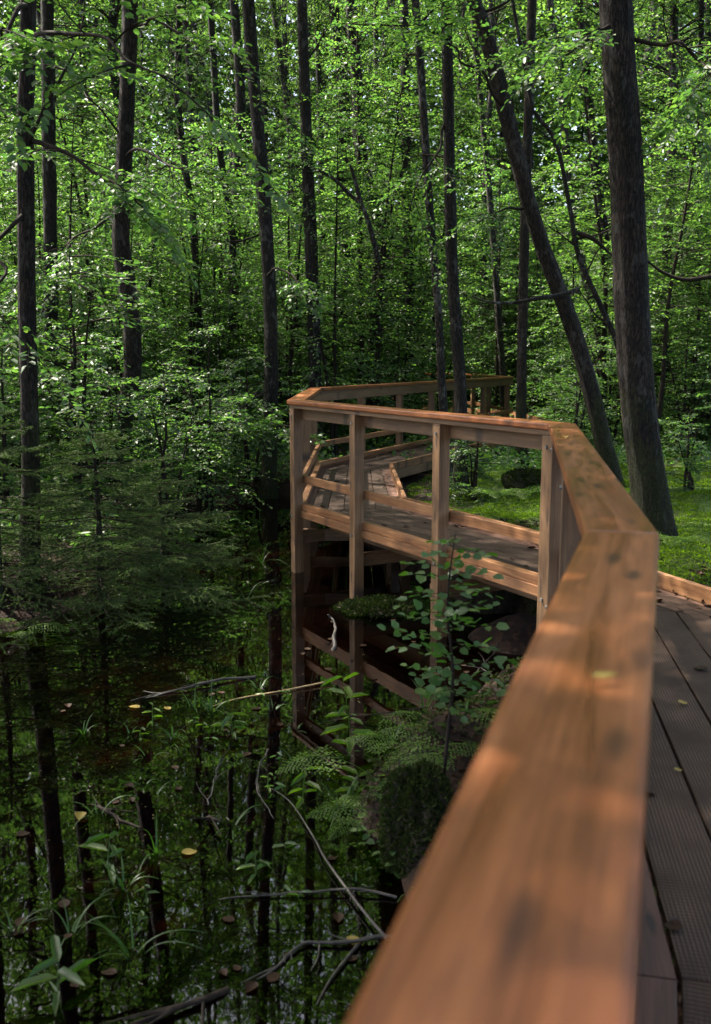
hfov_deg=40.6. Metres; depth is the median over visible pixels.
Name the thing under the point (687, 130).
sapling
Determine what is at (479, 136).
alder tree
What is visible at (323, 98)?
alder tree
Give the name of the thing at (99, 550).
spruce tree
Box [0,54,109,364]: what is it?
sapling
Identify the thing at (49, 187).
alder tree
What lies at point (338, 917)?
fallen leaf
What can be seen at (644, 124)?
alder tree
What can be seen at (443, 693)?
birch sapling
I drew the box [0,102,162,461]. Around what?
sapling
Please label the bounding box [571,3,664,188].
alder tree
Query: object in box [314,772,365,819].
grass tuft
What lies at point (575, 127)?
sky
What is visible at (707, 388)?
shrub
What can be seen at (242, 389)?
shrub
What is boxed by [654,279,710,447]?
shrub
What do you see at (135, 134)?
sapling
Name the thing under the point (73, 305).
shrub
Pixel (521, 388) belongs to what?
alder tree
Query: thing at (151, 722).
water herb
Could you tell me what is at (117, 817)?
fallen branch
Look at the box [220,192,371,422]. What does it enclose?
sapling
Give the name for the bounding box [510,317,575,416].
shrub
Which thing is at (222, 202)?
sapling
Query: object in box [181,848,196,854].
fallen leaf
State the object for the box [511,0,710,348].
alder tree
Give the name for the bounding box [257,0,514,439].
sapling
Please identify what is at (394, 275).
sapling
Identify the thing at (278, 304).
sapling
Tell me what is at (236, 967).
fallen leaf
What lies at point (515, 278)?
sapling
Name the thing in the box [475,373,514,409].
shrub
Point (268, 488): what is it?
alder tree
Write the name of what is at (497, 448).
ground cover
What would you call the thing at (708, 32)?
alder tree
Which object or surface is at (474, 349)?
shrub
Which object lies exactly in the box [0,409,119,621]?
spruce tree
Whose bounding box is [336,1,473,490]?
alder tree
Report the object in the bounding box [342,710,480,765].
fern
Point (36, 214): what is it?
sapling
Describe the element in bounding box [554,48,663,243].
alder tree
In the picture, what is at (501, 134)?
alder tree
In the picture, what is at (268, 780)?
water herb
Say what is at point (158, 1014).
fallen branch
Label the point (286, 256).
sapling
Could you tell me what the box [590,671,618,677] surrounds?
fallen leaf
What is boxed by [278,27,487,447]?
sapling
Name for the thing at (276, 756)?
water herb
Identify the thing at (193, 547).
spruce tree
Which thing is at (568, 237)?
sapling
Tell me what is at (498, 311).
alder tree
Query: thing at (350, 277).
sapling
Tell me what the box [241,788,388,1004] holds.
fallen branch
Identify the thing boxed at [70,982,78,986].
fallen leaf
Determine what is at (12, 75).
alder tree
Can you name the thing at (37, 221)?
sapling
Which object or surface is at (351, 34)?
alder tree
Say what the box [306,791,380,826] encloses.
fern
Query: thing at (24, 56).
alder tree
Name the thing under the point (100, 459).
shrub
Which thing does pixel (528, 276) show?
sapling
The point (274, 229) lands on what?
sapling
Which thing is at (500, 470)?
fern
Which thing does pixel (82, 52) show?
alder tree
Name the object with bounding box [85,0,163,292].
alder tree
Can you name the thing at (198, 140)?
sapling
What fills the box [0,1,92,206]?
alder tree
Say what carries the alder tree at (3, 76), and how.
on the ground at (516, 638)
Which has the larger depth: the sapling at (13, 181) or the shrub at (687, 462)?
the sapling at (13, 181)
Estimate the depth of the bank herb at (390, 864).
3.96 m
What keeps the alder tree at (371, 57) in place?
on the ground at (516, 638)
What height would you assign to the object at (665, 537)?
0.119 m
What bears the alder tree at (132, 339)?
on the ground at (516, 638)
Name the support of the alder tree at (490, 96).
on the ground at (516, 638)
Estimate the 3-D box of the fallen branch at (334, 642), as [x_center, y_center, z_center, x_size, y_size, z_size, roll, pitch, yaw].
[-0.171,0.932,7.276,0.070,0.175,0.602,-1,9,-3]
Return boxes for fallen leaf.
[13,928,23,934]
[15,917,25,926]
[16,831,29,835]
[58,899,69,907]
[63,933,71,937]
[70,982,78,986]
[75,812,85,819]
[101,968,116,974]
[124,782,134,786]
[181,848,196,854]
[218,968,227,975]
[222,916,233,921]
[233,965,240,969]
[245,981,257,992]
[266,972,279,981]
[332,913,343,922]
[346,935,359,944]
[347,955,356,960]
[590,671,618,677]
[664,920,682,929]
[693,666,707,668]
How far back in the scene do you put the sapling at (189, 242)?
31.13 m
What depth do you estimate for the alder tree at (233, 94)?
29.43 m
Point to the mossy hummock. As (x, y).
(378, 605)
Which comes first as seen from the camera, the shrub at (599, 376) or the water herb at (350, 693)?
the water herb at (350, 693)
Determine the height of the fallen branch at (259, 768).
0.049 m
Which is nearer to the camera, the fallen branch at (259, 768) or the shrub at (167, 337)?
the fallen branch at (259, 768)
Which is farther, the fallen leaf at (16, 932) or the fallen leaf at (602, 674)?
the fallen leaf at (16, 932)
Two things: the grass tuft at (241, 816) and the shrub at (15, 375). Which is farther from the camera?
the shrub at (15, 375)
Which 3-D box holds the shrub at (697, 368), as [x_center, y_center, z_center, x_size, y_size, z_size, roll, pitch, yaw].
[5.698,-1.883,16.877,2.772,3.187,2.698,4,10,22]
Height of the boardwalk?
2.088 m
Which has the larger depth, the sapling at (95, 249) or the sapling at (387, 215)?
the sapling at (387, 215)
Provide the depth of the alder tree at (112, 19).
17.41 m
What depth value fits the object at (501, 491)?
11.89 m
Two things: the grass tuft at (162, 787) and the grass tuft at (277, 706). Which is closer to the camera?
the grass tuft at (162, 787)
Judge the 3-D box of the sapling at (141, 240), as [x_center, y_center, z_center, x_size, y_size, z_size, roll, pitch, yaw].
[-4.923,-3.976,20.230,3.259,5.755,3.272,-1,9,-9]
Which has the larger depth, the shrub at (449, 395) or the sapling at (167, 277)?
the shrub at (449, 395)
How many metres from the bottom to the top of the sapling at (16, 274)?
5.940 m
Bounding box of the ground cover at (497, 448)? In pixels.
[0,405,710,561]
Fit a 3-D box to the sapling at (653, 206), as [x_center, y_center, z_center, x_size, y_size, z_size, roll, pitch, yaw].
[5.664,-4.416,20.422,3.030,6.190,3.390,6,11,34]
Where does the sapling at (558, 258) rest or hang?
on the ground at (516, 638)
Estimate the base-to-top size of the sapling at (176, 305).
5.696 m
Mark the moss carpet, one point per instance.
(498, 512)
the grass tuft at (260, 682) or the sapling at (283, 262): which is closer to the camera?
the grass tuft at (260, 682)
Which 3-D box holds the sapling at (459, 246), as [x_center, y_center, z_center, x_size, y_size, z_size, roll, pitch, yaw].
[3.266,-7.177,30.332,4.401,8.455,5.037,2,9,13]
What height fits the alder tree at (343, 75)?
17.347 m
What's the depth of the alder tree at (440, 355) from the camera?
12.51 m
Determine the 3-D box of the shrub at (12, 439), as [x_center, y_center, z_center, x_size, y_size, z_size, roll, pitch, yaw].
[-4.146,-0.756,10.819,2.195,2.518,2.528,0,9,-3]
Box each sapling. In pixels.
[0,0,222,450]
[0,47,61,353]
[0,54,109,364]
[0,80,41,312]
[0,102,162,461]
[0,112,99,314]
[0,122,144,447]
[0,126,35,277]
[0,130,110,402]
[0,133,76,238]
[0,143,63,293]
[0,164,42,315]
[0,165,64,333]
[0,166,100,306]
[0,194,44,452]
[0,198,69,418]
[0,237,42,379]
[14,102,143,314]
[16,108,178,405]
[36,124,173,370]
[39,184,190,423]
[40,65,247,432]
[64,187,111,365]
[71,133,208,365]
[93,189,248,427]
[94,177,179,346]
[105,177,263,451]
[105,179,223,416]
[136,131,277,382]
[140,196,255,323]
[141,138,306,437]
[144,110,301,423]
[144,220,246,420]
[165,179,280,332]
[165,196,263,356]
[173,142,288,322]
[187,213,263,326]
[199,99,395,455]
[202,169,287,324]
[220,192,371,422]
[231,94,424,460]
[236,202,391,435]
[240,203,354,413]
[240,208,291,324]
[242,209,328,352]
[243,240,358,417]
[244,172,316,324]
[250,218,354,335]
[251,223,352,344]
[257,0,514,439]
[276,124,420,405]
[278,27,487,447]
[282,118,429,423]
[283,126,473,432]
[291,201,389,385]
[325,158,442,403]
[329,201,416,350]
[333,172,415,334]
[352,252,402,346]
[356,205,491,412]
[364,79,528,410]
[364,263,432,397]
[377,534,520,775]
[394,185,477,347]
[396,147,518,400]
[401,194,518,405]
[427,155,563,414]
[428,272,509,404]
[445,132,584,398]
[459,195,556,411]
[464,264,551,395]
[467,255,528,394]
[485,16,710,435]
[489,236,549,339]
[501,230,557,398]
[505,201,588,406]
[513,152,610,420]
[528,201,610,401]
[528,229,589,401]
[529,213,595,383]
[542,219,601,411]
[544,158,695,433]
[544,238,660,416]
[553,155,710,417]
[556,115,704,373]
[570,241,688,425]
[579,35,710,457]
[597,126,710,437]
[607,224,708,399]
[646,127,710,436]
[649,213,710,421]
[652,168,710,442]
[654,135,710,442]
[654,178,709,301]
[657,170,709,350]
[659,164,710,325]
[674,53,710,396]
[677,211,710,436]
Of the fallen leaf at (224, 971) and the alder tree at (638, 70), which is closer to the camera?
the fallen leaf at (224, 971)
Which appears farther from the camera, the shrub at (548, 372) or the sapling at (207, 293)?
the shrub at (548, 372)
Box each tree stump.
[377,758,453,879]
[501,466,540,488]
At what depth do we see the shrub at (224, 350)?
19.68 m
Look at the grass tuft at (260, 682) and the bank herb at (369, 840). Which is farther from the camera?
the grass tuft at (260, 682)
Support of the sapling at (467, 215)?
on the ground at (516, 638)
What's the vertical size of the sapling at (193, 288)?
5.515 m
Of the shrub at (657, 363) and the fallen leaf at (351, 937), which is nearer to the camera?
the fallen leaf at (351, 937)
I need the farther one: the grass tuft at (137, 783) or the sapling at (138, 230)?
the sapling at (138, 230)
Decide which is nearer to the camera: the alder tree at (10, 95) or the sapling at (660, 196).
the sapling at (660, 196)
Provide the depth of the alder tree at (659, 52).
30.25 m
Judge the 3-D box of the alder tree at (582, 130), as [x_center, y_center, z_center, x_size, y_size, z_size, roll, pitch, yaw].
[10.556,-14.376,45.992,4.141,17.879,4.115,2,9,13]
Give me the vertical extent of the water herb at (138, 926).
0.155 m
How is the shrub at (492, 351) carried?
on the ground at (516, 638)
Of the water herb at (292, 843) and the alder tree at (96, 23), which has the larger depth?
the alder tree at (96, 23)
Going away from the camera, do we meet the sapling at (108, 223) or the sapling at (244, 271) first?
the sapling at (108, 223)
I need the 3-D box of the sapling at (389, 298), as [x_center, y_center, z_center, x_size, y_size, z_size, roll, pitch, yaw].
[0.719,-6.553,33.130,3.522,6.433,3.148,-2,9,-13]
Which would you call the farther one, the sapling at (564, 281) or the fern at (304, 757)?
the sapling at (564, 281)
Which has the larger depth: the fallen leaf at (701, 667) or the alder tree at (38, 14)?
the alder tree at (38, 14)
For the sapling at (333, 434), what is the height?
6.402 m
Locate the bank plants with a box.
[358,596,674,964]
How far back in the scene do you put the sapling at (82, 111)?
17.14 m
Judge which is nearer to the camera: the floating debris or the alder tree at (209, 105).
the floating debris
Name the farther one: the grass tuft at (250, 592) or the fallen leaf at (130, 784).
the grass tuft at (250, 592)
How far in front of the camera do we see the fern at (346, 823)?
4.23 m
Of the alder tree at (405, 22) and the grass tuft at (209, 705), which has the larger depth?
the alder tree at (405, 22)
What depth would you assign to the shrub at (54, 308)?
13.67 m
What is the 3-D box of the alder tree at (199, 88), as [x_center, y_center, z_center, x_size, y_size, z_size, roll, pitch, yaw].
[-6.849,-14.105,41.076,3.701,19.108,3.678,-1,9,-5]
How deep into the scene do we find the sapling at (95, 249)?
27.09 m
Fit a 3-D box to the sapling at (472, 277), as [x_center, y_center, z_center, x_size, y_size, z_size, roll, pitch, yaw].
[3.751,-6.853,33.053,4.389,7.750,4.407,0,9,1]
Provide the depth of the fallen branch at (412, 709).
5.67 m
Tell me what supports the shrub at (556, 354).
on the ground at (516, 638)
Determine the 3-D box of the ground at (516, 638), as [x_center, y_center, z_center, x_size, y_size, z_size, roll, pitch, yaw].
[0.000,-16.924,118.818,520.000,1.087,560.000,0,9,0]
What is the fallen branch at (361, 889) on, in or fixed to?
on the water
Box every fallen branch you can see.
[77,794,139,826]
[101,986,229,1023]
[131,675,255,700]
[189,744,228,804]
[190,813,240,834]
[218,886,396,900]
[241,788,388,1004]
[255,748,273,817]
[320,706,427,726]
[327,614,336,649]
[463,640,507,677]
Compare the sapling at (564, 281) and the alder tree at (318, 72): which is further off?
the sapling at (564, 281)
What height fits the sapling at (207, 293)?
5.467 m
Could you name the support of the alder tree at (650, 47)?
on the ground at (516, 638)
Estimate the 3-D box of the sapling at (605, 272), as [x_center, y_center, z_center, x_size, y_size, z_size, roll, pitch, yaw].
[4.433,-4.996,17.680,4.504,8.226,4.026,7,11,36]
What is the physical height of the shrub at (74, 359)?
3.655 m
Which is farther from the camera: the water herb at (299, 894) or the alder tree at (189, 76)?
the alder tree at (189, 76)
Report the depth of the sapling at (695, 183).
18.36 m
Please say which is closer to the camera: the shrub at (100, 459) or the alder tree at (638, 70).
the shrub at (100, 459)
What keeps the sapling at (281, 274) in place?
on the ground at (516, 638)
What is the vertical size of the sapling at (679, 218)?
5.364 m
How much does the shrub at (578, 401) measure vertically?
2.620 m
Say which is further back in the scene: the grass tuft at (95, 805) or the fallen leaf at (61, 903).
the grass tuft at (95, 805)
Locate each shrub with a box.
[0,253,215,524]
[0,269,109,474]
[0,273,114,485]
[0,335,99,519]
[0,343,161,489]
[0,361,54,476]
[3,316,81,456]
[7,238,113,438]
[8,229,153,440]
[17,216,223,458]
[39,310,217,457]
[41,349,182,491]
[51,379,162,473]
[59,332,175,440]
[62,384,148,445]
[77,364,271,536]
[87,267,175,369]
[116,323,279,514]
[139,385,201,446]
[146,298,188,416]
[146,317,250,426]
[161,300,284,445]
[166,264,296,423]
[167,347,316,482]
[181,306,263,440]
[184,373,287,473]
[206,364,288,459]
[208,265,339,430]
[212,337,338,447]
[217,285,263,355]
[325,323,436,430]
[337,297,475,443]
[380,336,452,439]
[387,324,500,412]
[404,301,471,399]
[420,413,524,506]
[423,305,480,407]
[443,299,493,399]
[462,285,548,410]
[466,298,555,408]
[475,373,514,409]
[495,351,566,415]
[497,299,596,418]
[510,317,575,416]
[527,337,622,462]
[527,339,575,411]
[532,312,688,448]
[532,331,616,427]
[536,375,578,419]
[548,379,624,444]
[550,285,658,433]
[583,251,709,422]
[604,313,710,457]
[607,361,676,444]
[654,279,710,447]
[658,295,710,427]
[658,313,710,445]
[658,405,710,493]
[659,342,710,431]
[693,396,710,436]
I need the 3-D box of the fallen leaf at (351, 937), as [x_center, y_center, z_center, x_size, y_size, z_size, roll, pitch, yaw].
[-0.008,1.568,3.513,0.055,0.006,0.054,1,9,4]
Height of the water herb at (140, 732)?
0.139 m
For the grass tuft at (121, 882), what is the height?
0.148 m
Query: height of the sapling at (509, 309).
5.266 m
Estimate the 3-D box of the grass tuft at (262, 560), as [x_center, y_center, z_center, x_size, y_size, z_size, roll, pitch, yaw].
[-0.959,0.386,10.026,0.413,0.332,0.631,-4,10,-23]
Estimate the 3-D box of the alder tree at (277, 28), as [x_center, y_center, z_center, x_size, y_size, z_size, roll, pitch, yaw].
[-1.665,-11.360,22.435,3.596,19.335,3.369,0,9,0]
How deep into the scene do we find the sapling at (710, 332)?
20.53 m
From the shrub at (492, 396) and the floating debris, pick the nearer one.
the floating debris
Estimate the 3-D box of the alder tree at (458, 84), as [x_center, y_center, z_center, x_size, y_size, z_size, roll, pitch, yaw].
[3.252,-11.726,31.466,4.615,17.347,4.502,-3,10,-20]
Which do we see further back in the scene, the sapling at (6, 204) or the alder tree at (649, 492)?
the sapling at (6, 204)
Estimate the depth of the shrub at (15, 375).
12.82 m
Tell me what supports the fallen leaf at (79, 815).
on the water
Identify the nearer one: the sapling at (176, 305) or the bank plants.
the bank plants
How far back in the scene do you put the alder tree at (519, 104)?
34.82 m
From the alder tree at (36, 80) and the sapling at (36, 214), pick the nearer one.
the sapling at (36, 214)
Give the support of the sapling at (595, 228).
on the ground at (516, 638)
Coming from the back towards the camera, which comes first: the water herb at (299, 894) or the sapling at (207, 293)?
the sapling at (207, 293)
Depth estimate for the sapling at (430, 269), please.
38.51 m
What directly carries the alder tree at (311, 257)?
on the ground at (516, 638)
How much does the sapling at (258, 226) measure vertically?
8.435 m
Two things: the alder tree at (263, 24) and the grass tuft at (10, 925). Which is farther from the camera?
the alder tree at (263, 24)
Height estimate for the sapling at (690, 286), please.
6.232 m
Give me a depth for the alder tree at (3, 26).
17.10 m
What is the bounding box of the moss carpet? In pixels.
[406,450,710,584]
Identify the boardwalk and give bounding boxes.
[287,373,710,1023]
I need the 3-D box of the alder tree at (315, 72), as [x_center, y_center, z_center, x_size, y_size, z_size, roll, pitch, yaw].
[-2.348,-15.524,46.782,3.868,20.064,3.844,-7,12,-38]
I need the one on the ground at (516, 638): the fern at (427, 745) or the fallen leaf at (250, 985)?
the fern at (427, 745)
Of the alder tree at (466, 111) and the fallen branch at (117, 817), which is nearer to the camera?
the fallen branch at (117, 817)
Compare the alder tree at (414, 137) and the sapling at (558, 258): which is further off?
the alder tree at (414, 137)
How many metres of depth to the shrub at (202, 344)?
18.13 m
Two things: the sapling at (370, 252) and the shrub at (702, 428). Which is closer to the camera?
the shrub at (702, 428)
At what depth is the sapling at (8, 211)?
23.52 m
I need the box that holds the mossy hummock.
[333,593,423,618]
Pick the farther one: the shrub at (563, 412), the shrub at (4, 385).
the shrub at (563, 412)
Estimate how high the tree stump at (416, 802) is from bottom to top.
0.583 m
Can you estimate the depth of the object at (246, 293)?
20.14 m
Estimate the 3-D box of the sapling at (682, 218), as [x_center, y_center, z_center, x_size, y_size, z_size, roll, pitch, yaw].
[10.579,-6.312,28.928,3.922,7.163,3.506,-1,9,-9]
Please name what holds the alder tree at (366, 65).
on the ground at (516, 638)
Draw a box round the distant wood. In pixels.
[0,0,710,367]
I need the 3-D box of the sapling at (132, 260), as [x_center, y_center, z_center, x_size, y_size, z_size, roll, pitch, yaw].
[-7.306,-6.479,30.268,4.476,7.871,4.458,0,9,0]
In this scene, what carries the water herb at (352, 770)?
on the water
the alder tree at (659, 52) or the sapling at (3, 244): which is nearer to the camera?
the sapling at (3, 244)
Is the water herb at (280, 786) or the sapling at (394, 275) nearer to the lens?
the water herb at (280, 786)
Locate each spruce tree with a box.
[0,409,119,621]
[0,426,284,653]
[64,471,260,615]
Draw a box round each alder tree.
[0,0,19,125]
[0,0,90,191]
[0,0,175,299]
[0,0,304,601]
[0,0,329,493]
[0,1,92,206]
[0,1,113,115]
[0,12,16,184]
[0,20,41,171]
[1,0,191,441]
[3,0,96,141]
[4,1,75,260]
[13,0,112,304]
[15,0,197,477]
[36,0,68,433]
[62,1,136,267]
[78,0,164,165]
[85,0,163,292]
[98,0,202,316]
[118,0,258,431]
[119,0,231,277]
[146,5,232,275]
[147,0,333,518]
[151,1,232,200]
[156,0,212,179]
[157,0,231,333]
[171,0,251,289]
[186,0,296,345]
[187,0,269,237]
[198,0,236,395]
[204,12,284,267]
[218,0,325,246]
[224,0,296,207]
[241,0,336,362]
[242,48,294,190]
[245,0,365,221]
[258,0,333,245]
[262,0,391,423]
[271,31,333,186]
[286,0,399,428]
[295,0,380,456]
[296,1,370,231]
[307,0,409,440]
[310,1,413,199]
[315,0,443,346]
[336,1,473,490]
[341,0,421,403]
[341,0,625,486]
[357,0,463,408]
[359,0,442,356]
[382,0,521,394]
[389,6,440,186]
[412,0,452,486]
[414,1,504,326]
[425,0,546,328]
[425,0,596,417]
[452,0,521,408]
[456,0,560,299]
[457,2,517,390]
[464,3,568,360]
[466,0,594,401]
[468,0,710,540]
[486,0,708,408]
[498,0,686,394]
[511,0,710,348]
[515,0,548,465]
[517,7,563,213]
[535,0,710,429]
[544,18,607,245]
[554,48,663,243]
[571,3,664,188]
[573,0,666,160]
[576,0,669,352]
[589,0,710,393]
[599,0,706,209]
[635,0,707,232]
[646,1,710,245]
[654,0,710,235]
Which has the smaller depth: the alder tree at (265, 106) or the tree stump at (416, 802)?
the tree stump at (416, 802)
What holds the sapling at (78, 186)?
on the ground at (516, 638)
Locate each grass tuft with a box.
[0,907,46,932]
[42,893,115,945]
[64,893,205,959]
[69,713,101,734]
[70,795,133,826]
[86,852,157,895]
[124,773,153,792]
[126,812,157,872]
[133,746,172,762]
[146,722,190,742]
[157,780,177,793]
[175,686,224,710]
[177,674,230,712]
[213,805,256,839]
[230,581,267,599]
[244,676,274,687]
[253,542,288,565]
[255,696,292,709]
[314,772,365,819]
[382,718,405,745]
[411,679,456,711]
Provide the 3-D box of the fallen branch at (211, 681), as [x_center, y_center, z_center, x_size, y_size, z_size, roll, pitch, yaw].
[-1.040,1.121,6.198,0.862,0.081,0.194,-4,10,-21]
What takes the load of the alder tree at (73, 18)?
on the ground at (516, 638)
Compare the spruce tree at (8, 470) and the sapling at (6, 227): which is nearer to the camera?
the spruce tree at (8, 470)
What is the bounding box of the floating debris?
[5,516,465,1022]
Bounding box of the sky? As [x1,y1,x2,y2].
[2,0,709,362]
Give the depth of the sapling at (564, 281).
30.61 m
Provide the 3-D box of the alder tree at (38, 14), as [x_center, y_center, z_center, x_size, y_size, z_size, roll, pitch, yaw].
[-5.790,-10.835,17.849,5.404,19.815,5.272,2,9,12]
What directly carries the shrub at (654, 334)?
on the ground at (516, 638)
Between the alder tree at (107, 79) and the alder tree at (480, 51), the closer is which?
the alder tree at (480, 51)
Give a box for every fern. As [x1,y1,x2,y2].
[0,618,68,639]
[275,741,405,791]
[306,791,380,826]
[328,794,379,839]
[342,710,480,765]
[380,708,497,771]
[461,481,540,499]
[487,469,505,479]
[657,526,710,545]
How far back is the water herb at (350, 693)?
5.19 m
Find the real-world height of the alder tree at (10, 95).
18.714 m
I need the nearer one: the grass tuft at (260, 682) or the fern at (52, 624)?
the grass tuft at (260, 682)
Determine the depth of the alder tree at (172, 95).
39.15 m
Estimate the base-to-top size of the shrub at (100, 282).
4.405 m
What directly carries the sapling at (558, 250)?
on the ground at (516, 638)
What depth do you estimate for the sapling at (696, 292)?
16.69 m
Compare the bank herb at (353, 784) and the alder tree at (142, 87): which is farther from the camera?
the alder tree at (142, 87)
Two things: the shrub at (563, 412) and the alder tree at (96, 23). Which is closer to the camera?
the shrub at (563, 412)
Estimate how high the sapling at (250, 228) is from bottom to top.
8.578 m
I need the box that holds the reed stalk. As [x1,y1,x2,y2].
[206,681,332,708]
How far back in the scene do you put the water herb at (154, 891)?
3.79 m
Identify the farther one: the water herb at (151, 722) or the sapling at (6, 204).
the sapling at (6, 204)
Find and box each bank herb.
[340,783,358,805]
[350,813,366,833]
[358,830,374,845]
[370,774,384,801]
[372,840,380,861]
[384,851,400,877]
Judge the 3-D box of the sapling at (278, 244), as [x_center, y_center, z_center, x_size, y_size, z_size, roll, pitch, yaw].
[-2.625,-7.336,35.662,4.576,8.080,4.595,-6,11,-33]
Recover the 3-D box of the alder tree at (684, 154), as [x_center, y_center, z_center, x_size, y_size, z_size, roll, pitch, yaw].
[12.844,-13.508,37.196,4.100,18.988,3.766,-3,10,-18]
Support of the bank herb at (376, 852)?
on the ground at (516, 638)
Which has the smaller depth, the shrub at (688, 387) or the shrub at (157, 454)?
the shrub at (157, 454)
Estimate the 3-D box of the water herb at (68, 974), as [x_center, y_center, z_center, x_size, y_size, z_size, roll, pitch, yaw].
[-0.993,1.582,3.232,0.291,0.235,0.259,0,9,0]
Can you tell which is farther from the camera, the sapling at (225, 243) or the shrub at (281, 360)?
the sapling at (225, 243)
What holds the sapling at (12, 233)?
on the ground at (516, 638)
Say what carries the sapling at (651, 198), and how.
on the ground at (516, 638)
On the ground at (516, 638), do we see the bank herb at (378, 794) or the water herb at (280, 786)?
the bank herb at (378, 794)
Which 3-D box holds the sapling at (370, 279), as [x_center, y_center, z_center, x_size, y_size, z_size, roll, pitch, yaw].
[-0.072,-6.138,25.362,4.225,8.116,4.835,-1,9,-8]
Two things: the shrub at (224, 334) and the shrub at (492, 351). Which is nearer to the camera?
the shrub at (224, 334)
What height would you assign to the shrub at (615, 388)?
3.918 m
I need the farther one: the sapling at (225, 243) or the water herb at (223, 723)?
the sapling at (225, 243)
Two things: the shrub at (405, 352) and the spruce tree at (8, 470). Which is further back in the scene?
the shrub at (405, 352)
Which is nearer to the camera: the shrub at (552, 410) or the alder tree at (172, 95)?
the shrub at (552, 410)
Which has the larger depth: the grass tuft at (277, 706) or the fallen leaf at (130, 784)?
the grass tuft at (277, 706)
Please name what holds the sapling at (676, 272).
on the ground at (516, 638)
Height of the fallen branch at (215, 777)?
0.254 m
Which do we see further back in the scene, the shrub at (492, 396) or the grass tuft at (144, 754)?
the shrub at (492, 396)
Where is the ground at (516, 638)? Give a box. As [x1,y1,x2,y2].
[0,396,710,1019]
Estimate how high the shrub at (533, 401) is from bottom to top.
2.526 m
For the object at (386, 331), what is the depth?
22.94 m
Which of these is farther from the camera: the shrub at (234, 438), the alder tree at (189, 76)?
the alder tree at (189, 76)
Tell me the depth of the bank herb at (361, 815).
4.32 m
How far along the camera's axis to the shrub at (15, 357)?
16.03 m
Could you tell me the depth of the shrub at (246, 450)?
14.72 m
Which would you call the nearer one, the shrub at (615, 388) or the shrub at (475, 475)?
the shrub at (475, 475)
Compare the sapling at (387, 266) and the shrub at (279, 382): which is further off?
the sapling at (387, 266)
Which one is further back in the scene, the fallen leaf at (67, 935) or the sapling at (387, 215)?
the sapling at (387, 215)
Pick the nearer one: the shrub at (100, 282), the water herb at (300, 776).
the water herb at (300, 776)
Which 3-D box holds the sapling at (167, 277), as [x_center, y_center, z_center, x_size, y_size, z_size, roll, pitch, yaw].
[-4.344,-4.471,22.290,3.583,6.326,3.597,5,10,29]
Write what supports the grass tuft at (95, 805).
on the water
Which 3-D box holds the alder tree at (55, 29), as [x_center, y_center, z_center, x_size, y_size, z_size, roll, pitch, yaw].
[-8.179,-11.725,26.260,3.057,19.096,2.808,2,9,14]
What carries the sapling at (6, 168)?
on the ground at (516, 638)
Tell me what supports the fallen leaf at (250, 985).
on the water
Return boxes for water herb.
[11,935,96,1015]
[78,831,124,886]
[132,727,148,740]
[132,910,148,931]
[134,884,158,903]
[142,702,162,726]
[210,712,247,738]
[236,850,271,883]
[261,772,272,792]
[264,776,284,797]
[271,752,281,761]
[273,841,297,847]
[279,690,290,700]
[286,890,310,896]
[287,766,323,810]
[321,672,376,755]
[334,765,373,804]
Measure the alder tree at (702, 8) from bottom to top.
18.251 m
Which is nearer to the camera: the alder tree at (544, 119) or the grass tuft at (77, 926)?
the grass tuft at (77, 926)
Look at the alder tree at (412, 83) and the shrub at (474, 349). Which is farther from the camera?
the alder tree at (412, 83)
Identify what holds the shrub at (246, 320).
on the ground at (516, 638)
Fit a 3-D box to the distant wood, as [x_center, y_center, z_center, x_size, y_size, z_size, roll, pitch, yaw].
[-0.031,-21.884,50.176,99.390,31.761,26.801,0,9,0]
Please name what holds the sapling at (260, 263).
on the ground at (516, 638)
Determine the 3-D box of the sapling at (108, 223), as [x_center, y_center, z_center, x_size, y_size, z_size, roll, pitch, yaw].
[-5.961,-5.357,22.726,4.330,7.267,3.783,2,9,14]
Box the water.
[0,496,524,1023]
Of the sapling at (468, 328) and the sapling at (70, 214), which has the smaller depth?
the sapling at (70, 214)
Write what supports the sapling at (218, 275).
on the ground at (516, 638)
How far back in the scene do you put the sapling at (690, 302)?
18.11 m
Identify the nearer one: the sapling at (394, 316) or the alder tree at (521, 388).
the alder tree at (521, 388)
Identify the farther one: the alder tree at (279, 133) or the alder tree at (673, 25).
the alder tree at (279, 133)
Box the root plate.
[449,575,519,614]
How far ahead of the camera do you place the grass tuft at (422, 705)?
5.84 m
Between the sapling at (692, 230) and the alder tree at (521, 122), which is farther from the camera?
the alder tree at (521, 122)
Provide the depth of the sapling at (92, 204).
21.75 m
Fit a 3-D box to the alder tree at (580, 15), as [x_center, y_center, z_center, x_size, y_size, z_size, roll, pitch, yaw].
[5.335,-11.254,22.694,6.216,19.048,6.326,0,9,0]
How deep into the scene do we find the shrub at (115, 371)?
19.34 m

